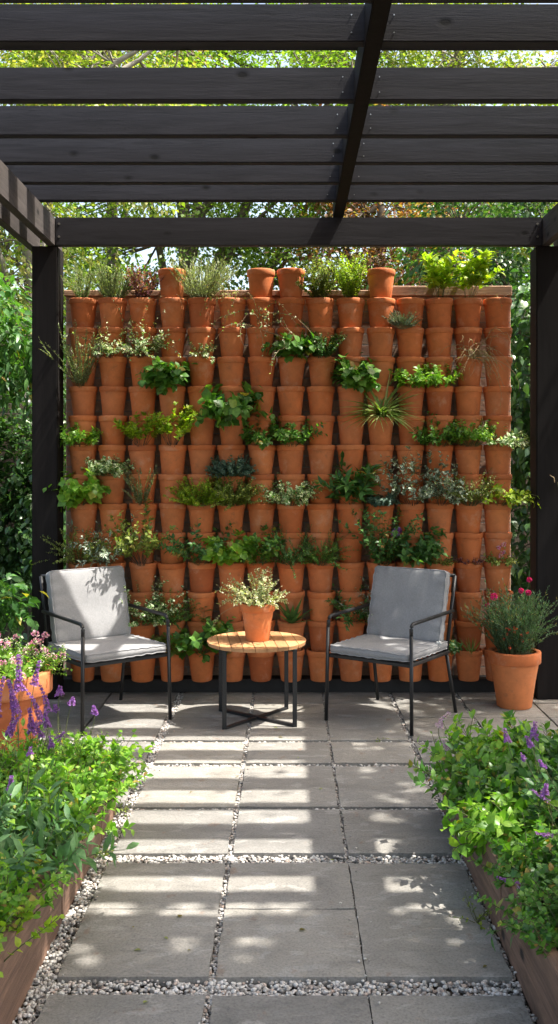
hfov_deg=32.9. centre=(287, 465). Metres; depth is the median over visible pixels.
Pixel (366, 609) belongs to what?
potted sage
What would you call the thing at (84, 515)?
potted basil
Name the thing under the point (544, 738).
mint
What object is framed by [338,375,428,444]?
potted spider plant
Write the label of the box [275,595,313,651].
potted aloe
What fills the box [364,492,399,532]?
potted sedum
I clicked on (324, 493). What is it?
terracotta pot
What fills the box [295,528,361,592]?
potted herb
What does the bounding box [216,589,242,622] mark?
terracotta pot
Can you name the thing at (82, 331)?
terracotta pot
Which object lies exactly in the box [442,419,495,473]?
potted parsley
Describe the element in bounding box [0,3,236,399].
maple tree
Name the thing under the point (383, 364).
terracotta pot
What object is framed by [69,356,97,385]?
terracotta pot
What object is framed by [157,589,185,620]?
terracotta pot
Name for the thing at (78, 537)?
terracotta pot
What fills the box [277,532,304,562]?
terracotta pot
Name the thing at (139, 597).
terracotta pot
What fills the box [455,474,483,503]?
terracotta pot
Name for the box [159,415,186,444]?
terracotta pot
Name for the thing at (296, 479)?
terracotta pot
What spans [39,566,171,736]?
garden chair
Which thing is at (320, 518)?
terracotta pot
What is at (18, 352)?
laurel shrub
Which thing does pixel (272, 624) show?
terracotta pot
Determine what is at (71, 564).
potted herb
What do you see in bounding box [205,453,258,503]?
potted plant
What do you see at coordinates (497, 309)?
potted vine
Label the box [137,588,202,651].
potted herb
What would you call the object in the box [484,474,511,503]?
terracotta pot
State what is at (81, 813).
mint
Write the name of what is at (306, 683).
wall
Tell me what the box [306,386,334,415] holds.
terracotta pot
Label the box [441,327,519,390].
potted grass
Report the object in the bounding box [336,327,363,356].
terracotta pot
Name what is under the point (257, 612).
potted sedum
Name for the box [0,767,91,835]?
sage
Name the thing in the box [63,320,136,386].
potted ivy
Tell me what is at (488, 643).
terracotta pot
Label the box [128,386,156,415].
terracotta pot
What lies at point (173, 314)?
potted vine
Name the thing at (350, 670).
terracotta pot
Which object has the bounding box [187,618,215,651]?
terracotta pot
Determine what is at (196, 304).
potted lavender
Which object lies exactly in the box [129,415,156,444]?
terracotta pot
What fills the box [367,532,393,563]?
terracotta pot
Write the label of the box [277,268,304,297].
terracotta pot
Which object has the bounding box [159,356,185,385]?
terracotta pot
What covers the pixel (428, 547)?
potted mint
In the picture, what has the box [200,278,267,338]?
potted vine
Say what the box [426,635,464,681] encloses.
potted mint
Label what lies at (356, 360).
terracotta pot
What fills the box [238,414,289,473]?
potted mint
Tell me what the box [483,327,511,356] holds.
terracotta pot
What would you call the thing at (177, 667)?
potted mint
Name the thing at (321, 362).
potted boxwood
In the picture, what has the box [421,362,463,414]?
potted mint
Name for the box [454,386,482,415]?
terracotta pot
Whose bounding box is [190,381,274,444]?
potted nasturtium
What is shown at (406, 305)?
terracotta pot
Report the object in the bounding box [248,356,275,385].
terracotta pot
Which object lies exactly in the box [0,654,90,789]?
salvia
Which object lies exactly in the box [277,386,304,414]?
terracotta pot
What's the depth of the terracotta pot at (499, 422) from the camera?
5.95 m
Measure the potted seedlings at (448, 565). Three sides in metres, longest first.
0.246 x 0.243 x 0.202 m
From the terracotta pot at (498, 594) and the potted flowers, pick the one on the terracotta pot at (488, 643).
the terracotta pot at (498, 594)
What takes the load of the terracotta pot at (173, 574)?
on the terracotta pot at (168, 597)
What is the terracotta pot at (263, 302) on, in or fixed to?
on the potted vine at (256, 346)
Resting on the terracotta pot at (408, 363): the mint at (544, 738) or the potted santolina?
the potted santolina
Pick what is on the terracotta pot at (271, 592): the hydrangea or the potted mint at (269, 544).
the potted mint at (269, 544)
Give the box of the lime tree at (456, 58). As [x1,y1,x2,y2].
[260,3,557,289]
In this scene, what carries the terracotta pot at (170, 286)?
in the potted vine at (173, 314)
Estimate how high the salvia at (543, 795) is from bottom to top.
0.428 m
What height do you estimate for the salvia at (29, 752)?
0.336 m
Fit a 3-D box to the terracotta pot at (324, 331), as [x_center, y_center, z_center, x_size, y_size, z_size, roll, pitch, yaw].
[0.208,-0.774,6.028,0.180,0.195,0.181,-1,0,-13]
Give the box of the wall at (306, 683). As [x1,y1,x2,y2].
[63,286,511,691]
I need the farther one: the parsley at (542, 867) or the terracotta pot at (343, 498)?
the terracotta pot at (343, 498)
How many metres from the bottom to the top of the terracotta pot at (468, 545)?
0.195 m
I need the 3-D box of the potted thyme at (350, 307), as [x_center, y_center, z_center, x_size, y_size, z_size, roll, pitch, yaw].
[0.389,-1.113,5.940,0.262,0.502,0.426,0,0,0]
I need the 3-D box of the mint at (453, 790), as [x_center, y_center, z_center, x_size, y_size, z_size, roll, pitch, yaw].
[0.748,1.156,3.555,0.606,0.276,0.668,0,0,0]
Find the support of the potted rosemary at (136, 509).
on the terracotta pot at (149, 559)
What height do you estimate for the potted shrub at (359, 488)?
0.529 m
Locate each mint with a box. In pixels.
[0,742,67,830]
[1,755,135,844]
[2,737,153,808]
[33,727,155,775]
[60,422,103,473]
[150,632,184,681]
[151,518,242,592]
[222,522,293,591]
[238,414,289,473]
[257,413,327,473]
[382,526,447,568]
[388,363,433,415]
[407,732,557,819]
[408,709,557,784]
[409,411,469,473]
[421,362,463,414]
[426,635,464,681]
[440,767,557,867]
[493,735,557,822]
[500,709,557,757]
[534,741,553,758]
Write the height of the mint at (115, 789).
0.236 m
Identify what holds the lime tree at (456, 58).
on the ground at (183, 990)
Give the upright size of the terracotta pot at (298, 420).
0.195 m
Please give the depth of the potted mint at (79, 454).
5.94 m
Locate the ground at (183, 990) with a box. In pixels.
[3,650,536,1023]
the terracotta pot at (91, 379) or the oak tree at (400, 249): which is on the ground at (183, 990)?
the oak tree at (400, 249)
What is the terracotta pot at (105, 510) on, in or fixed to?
on the terracotta pot at (120, 559)
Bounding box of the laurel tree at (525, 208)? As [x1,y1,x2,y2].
[366,202,554,400]
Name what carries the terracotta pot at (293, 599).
in the potted aloe
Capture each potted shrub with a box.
[95,499,175,591]
[113,411,161,473]
[148,401,198,473]
[309,451,382,532]
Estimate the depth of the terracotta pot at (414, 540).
5.95 m
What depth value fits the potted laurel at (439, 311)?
5.96 m
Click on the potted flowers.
(8, 665)
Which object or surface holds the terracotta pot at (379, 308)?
on the terracotta pot at (380, 341)
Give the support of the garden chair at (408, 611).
on the paving
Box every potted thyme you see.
[163,475,231,532]
[195,472,267,532]
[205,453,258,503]
[291,256,349,327]
[328,252,370,327]
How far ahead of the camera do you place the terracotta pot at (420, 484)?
5.96 m
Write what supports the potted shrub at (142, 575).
on the terracotta pot at (139, 597)
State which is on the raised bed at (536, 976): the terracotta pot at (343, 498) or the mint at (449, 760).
the mint at (449, 760)
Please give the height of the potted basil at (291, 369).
0.404 m
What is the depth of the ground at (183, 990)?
2.68 m
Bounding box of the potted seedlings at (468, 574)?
[453,556,484,592]
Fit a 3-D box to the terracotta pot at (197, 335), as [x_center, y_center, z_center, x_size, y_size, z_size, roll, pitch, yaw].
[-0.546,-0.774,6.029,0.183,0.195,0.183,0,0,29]
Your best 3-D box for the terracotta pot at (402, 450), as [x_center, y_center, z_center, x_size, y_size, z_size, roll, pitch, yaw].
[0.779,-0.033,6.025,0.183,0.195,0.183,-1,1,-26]
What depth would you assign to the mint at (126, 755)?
3.88 m
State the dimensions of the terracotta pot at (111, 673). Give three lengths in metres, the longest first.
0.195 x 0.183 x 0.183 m
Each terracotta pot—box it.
[68,415,96,444]
[69,327,97,356]
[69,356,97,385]
[69,474,97,503]
[69,532,97,562]
[71,660,94,681]
[98,327,126,356]
[98,415,127,444]
[98,445,125,473]
[98,503,126,532]
[99,386,127,415]
[99,532,125,563]
[100,663,121,681]
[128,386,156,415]
[129,327,156,356]
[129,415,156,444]
[129,474,156,503]
[129,532,156,563]
[129,590,154,622]
[130,658,155,682]
[157,560,185,592]
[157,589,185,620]
[158,268,185,297]
[158,327,186,356]
[158,474,186,503]
[158,532,185,563]
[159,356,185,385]
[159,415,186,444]
[159,503,186,532]
[187,327,215,356]
[187,386,213,412]
[187,415,215,444]
[187,445,215,473]
[187,474,215,503]
[187,532,215,562]
[187,590,215,621]
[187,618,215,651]
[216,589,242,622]
[217,356,244,385]
[217,386,245,414]
[217,445,244,465]
[217,532,245,562]
[217,618,243,631]
[218,327,245,356]
[218,651,245,681]
[246,474,274,503]
[247,268,274,297]
[247,297,274,327]
[247,415,275,444]
[247,503,275,532]
[247,532,274,562]
[247,652,274,681]
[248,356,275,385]
[249,386,275,415]
[249,590,274,599]
[270,619,274,630]
[276,297,304,327]
[276,474,304,503]
[276,648,304,681]
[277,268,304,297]
[277,327,305,356]
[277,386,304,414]
[277,415,305,444]
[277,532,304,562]
[277,589,304,621]
[306,327,333,356]
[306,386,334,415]
[306,503,334,532]
[306,647,333,681]
[307,415,334,444]
[307,445,334,473]
[307,474,334,503]
[307,532,334,562]
[307,590,335,621]
[307,619,335,651]
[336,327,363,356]
[336,445,364,473]
[336,532,363,562]
[336,560,364,591]
[337,356,365,385]
[337,415,364,444]
[337,590,365,621]
[338,658,362,681]
[339,474,364,503]
[365,474,393,503]
[366,268,394,297]
[366,356,394,385]
[366,445,393,473]
[367,297,394,326]
[367,327,394,356]
[367,386,393,415]
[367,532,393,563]
[368,662,391,681]
[395,445,423,473]
[396,356,424,385]
[396,474,423,503]
[396,532,423,562]
[397,297,424,326]
[397,415,424,444]
[398,658,422,681]
[424,327,452,356]
[425,356,452,385]
[425,415,453,444]
[425,474,452,503]
[425,531,453,563]
[444,619,453,639]
[445,590,451,622]
[454,327,482,356]
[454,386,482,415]
[454,415,482,444]
[454,532,482,562]
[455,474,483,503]
[455,589,482,621]
[455,618,483,650]
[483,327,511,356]
[483,386,511,415]
[483,415,511,444]
[483,532,511,562]
[483,647,493,681]
[484,356,512,385]
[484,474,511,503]
[484,589,512,619]
[484,618,501,649]
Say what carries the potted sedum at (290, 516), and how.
on the terracotta pot at (296, 538)
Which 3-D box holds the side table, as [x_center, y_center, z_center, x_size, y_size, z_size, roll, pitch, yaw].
[-0.178,1.224,5.410,0.564,0.453,0.568,0,0,-7]
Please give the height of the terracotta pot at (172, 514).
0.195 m
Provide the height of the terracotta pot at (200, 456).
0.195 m
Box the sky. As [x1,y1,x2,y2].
[0,3,557,389]
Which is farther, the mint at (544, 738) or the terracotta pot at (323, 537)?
the terracotta pot at (323, 537)
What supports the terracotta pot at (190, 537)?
in the potted mint at (201, 575)
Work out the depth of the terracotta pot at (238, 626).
5.95 m
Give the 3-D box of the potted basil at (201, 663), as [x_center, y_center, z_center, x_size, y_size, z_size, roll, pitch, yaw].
[-0.561,1.123,5.874,0.567,0.488,0.420,0,0,33]
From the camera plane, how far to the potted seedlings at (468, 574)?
5.95 m
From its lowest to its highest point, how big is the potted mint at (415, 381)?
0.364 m
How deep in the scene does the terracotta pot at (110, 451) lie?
5.96 m
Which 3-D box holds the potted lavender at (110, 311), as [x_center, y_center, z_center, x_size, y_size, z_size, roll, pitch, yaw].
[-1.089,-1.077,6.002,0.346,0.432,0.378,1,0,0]
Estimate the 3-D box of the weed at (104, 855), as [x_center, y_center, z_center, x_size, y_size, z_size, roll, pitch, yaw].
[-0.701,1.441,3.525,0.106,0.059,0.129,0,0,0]
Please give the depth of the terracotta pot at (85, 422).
5.96 m
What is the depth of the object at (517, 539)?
7.60 m
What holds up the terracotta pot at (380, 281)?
on the terracotta pot at (379, 308)
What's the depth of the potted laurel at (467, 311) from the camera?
5.95 m
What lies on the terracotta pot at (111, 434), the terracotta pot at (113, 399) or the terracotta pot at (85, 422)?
the terracotta pot at (113, 399)
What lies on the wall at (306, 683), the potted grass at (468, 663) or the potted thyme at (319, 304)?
the potted grass at (468, 663)
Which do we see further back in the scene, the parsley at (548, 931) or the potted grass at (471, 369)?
the potted grass at (471, 369)
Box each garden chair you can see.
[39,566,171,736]
[324,566,456,735]
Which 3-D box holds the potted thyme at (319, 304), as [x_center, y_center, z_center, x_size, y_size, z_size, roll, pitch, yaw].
[0.205,-1.103,5.950,0.386,0.484,0.358,-1,1,0]
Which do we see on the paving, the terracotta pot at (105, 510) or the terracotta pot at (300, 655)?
the terracotta pot at (300, 655)
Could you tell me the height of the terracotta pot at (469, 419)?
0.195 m
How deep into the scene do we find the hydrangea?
5.28 m
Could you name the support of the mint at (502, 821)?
on the raised bed at (536, 976)
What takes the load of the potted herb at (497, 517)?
on the terracotta pot at (492, 541)
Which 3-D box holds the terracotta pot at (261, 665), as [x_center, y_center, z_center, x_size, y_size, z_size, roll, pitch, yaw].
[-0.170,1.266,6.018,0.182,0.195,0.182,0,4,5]
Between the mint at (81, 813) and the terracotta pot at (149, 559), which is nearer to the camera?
the mint at (81, 813)
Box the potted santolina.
[382,307,427,356]
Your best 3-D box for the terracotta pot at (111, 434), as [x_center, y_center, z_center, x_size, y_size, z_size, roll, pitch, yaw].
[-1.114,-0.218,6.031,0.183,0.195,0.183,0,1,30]
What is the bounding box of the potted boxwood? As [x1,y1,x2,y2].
[299,319,347,385]
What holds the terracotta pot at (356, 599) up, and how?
in the potted sage at (350, 630)
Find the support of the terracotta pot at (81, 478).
in the potted basil at (84, 515)
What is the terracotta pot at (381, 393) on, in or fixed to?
on the wall at (306, 683)
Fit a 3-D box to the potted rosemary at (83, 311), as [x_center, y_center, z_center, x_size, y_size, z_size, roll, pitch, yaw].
[-1.315,-1.081,5.987,0.270,0.440,0.264,0,0,37]
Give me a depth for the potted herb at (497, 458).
5.96 m
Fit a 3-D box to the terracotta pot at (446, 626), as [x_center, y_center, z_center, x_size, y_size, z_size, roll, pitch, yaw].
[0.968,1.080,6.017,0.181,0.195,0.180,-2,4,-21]
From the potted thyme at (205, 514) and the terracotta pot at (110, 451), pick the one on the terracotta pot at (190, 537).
the potted thyme at (205, 514)
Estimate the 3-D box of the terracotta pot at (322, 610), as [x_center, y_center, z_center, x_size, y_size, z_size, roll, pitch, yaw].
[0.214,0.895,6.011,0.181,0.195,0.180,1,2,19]
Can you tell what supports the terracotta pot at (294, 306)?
on the terracotta pot at (297, 331)
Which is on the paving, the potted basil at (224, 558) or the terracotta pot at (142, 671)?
the terracotta pot at (142, 671)
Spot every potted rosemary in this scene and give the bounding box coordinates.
[40,321,105,415]
[60,263,97,327]
[121,465,157,532]
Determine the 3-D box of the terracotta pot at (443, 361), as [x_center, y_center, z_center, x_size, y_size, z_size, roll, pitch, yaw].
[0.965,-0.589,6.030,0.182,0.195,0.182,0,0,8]
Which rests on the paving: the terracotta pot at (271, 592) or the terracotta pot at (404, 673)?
the terracotta pot at (404, 673)
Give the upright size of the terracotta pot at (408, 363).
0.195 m
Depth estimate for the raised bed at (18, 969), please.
2.67 m
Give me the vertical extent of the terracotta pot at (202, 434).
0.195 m
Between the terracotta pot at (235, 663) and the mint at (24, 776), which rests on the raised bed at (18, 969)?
the mint at (24, 776)
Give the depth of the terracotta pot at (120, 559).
5.95 m
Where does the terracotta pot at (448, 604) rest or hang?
on the terracotta pot at (446, 626)
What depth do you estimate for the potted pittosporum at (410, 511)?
5.92 m
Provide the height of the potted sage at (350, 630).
0.442 m
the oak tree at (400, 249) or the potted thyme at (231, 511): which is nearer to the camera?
the potted thyme at (231, 511)
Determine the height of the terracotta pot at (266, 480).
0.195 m
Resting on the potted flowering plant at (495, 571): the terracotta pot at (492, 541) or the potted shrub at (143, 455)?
the terracotta pot at (492, 541)
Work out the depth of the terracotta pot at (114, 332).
5.96 m
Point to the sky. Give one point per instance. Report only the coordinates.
(144, 253)
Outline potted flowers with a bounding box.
[0,630,72,759]
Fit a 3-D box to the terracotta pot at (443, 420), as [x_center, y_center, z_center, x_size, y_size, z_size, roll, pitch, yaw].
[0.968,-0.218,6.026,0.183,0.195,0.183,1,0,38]
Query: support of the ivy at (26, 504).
on the ground at (183, 990)
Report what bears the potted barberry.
on the terracotta pot at (152, 331)
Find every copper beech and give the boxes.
[0,3,224,288]
[264,104,497,289]
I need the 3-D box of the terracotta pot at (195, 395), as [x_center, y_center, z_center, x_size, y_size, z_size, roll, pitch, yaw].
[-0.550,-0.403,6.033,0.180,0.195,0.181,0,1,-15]
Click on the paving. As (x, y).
(415, 930)
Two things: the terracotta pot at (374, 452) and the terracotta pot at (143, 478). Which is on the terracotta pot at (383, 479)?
the terracotta pot at (374, 452)
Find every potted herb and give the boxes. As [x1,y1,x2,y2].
[31,523,117,568]
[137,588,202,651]
[252,524,320,592]
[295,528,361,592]
[431,467,508,532]
[478,419,529,473]
[480,477,540,532]
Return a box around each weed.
[93,846,112,858]
[114,799,133,816]
[454,894,494,929]
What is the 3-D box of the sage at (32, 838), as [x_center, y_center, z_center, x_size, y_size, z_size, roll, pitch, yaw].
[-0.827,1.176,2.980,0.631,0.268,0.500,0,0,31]
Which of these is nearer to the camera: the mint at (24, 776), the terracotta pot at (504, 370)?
the mint at (24, 776)
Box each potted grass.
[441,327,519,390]
[455,638,482,681]
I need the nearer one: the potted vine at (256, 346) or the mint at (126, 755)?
the mint at (126, 755)
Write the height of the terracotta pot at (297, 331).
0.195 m
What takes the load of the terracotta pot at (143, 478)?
in the potted rosemary at (136, 509)
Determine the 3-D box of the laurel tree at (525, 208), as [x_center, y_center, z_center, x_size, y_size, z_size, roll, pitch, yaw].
[2.351,-0.746,9.055,3.070,4.720,2.329,0,0,33]
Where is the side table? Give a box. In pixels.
[207,631,305,729]
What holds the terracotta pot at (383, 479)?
on the potted sedum at (386, 503)
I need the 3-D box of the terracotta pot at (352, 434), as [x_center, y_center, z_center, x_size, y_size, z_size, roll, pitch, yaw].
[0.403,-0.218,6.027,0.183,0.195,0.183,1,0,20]
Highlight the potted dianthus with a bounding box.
[462,577,557,709]
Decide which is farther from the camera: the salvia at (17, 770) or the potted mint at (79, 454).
the potted mint at (79, 454)
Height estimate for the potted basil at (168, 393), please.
0.374 m
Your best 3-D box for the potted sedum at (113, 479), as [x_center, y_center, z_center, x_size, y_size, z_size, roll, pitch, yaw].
[-1.117,0.088,5.931,0.306,0.327,0.319,0,0,41]
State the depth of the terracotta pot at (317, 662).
5.95 m
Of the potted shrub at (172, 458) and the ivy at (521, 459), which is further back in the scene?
the ivy at (521, 459)
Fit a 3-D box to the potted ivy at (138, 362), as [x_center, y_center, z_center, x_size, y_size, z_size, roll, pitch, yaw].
[-0.954,-0.770,5.933,0.419,0.560,0.539,0,0,-35]
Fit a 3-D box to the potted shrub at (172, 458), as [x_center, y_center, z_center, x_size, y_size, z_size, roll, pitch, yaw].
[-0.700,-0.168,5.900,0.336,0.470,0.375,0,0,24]
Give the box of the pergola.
[0,0,557,699]
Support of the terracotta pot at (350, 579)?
on the terracotta pot at (356, 599)
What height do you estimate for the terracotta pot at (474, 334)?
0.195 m
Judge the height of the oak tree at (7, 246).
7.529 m
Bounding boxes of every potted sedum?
[81,453,135,503]
[120,574,193,639]
[211,567,289,641]
[257,471,326,532]
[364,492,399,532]
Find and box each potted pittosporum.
[371,446,470,532]
[405,450,480,532]
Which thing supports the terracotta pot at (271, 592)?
on the terracotta pot at (272, 624)
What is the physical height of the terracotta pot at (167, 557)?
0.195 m
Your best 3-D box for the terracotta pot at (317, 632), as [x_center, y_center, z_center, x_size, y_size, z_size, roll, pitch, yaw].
[0.214,1.080,6.017,0.182,0.195,0.182,1,1,32]
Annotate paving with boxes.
[36,692,557,1023]
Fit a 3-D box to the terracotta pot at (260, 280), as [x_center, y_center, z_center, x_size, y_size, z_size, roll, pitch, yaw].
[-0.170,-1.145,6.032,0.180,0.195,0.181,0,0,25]
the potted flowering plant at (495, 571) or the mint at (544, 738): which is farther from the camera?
the potted flowering plant at (495, 571)
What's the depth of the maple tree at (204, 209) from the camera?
11.35 m
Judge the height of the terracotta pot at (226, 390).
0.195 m
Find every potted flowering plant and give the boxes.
[335,491,432,591]
[483,542,519,592]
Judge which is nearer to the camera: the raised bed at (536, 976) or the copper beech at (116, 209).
the raised bed at (536, 976)
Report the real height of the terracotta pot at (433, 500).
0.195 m
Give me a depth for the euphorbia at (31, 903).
2.41 m
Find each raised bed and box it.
[0,765,115,1023]
[443,762,557,1023]
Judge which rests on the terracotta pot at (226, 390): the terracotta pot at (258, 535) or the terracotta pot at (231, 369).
the terracotta pot at (231, 369)
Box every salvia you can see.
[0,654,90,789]
[0,747,53,837]
[0,749,35,786]
[407,712,469,784]
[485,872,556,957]
[503,721,557,838]
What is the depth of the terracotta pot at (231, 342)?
5.96 m
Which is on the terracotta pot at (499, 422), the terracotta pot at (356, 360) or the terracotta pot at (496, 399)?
the terracotta pot at (496, 399)
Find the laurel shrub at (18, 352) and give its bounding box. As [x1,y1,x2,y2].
[0,272,65,454]
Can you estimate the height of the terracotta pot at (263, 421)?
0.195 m
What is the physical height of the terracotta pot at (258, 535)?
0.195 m
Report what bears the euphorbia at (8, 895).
on the raised bed at (18, 969)
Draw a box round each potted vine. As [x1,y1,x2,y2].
[153,294,188,327]
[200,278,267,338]
[208,301,318,373]
[483,293,515,327]
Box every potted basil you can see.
[42,464,111,532]
[135,355,198,414]
[170,604,237,681]
[201,528,264,592]
[261,325,319,385]
[330,352,380,415]
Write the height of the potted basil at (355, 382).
0.419 m
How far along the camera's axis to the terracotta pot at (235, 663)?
5.95 m
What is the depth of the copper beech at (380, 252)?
10.51 m
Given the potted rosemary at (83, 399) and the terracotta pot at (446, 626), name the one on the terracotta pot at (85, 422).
the potted rosemary at (83, 399)
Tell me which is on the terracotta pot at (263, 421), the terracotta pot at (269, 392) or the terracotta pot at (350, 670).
the terracotta pot at (269, 392)
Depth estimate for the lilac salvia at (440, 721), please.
3.84 m
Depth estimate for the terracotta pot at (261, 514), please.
5.97 m
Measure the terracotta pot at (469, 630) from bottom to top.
0.195 m
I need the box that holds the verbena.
[33,685,108,767]
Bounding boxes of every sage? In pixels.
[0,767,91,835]
[0,780,138,891]
[64,514,158,572]
[324,583,370,641]
[338,575,372,625]
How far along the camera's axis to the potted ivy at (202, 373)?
5.96 m
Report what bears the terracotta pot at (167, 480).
on the terracotta pot at (172, 514)
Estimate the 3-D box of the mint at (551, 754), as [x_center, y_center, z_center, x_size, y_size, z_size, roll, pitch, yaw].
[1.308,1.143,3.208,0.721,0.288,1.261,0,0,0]
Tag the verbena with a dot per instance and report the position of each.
(71, 701)
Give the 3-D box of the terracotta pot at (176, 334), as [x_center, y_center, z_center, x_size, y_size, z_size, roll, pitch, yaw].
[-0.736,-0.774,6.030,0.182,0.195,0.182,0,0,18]
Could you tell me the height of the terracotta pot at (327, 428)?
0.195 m
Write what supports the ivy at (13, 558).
on the ground at (183, 990)
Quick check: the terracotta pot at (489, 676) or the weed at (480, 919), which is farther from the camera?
the terracotta pot at (489, 676)
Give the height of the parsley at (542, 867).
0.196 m
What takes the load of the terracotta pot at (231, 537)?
in the potted basil at (224, 558)
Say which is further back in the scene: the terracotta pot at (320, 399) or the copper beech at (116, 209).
the copper beech at (116, 209)
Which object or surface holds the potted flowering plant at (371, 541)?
in the terracotta pot
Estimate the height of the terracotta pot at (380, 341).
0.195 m
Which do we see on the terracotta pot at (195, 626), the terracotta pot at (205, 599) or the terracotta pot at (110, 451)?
the terracotta pot at (205, 599)
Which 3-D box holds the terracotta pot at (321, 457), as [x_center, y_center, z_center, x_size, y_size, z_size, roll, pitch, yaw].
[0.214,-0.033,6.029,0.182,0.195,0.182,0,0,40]
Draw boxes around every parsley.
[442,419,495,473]
[467,806,557,915]
[473,872,557,955]
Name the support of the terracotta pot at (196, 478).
in the potted thyme at (205, 514)
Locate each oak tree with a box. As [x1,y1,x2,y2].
[0,202,154,402]
[303,104,557,390]
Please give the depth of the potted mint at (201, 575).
5.92 m
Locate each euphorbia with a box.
[0,839,81,932]
[0,874,64,976]
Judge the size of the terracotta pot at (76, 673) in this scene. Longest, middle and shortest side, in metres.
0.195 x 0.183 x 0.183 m
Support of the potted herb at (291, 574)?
on the terracotta pot at (293, 599)
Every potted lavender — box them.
[87,261,142,327]
[166,252,240,327]
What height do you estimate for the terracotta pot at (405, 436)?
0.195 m
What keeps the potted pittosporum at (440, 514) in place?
on the terracotta pot at (447, 542)
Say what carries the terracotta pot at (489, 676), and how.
on the wall at (306, 683)
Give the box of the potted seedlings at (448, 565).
[425,556,455,592]
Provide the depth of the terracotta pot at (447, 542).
5.96 m
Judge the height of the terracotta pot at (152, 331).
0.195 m
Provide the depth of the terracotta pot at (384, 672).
5.95 m
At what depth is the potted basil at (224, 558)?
5.87 m
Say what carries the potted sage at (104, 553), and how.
on the terracotta pot
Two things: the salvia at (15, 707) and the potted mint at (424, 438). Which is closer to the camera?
the salvia at (15, 707)
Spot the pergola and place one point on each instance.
(358, 148)
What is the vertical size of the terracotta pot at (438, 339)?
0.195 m
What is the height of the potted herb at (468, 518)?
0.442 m
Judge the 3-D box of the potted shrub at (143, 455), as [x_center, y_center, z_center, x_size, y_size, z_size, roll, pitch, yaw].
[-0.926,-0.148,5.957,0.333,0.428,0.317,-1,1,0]
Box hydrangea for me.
[0,569,48,660]
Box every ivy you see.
[0,393,65,657]
[3,320,65,667]
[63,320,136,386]
[107,297,180,385]
[186,337,216,385]
[510,268,529,613]
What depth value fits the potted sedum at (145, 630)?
5.86 m
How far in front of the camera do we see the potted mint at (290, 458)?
5.95 m
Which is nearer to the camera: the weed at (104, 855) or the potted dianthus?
the weed at (104, 855)
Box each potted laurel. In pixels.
[420,249,469,327]
[453,248,505,327]
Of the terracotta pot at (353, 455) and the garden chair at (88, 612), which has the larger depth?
the terracotta pot at (353, 455)
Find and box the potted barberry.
[119,265,163,327]
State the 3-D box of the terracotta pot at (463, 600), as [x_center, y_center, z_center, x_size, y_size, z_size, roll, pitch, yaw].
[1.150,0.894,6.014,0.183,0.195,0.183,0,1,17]
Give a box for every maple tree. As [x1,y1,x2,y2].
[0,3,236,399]
[0,3,448,331]

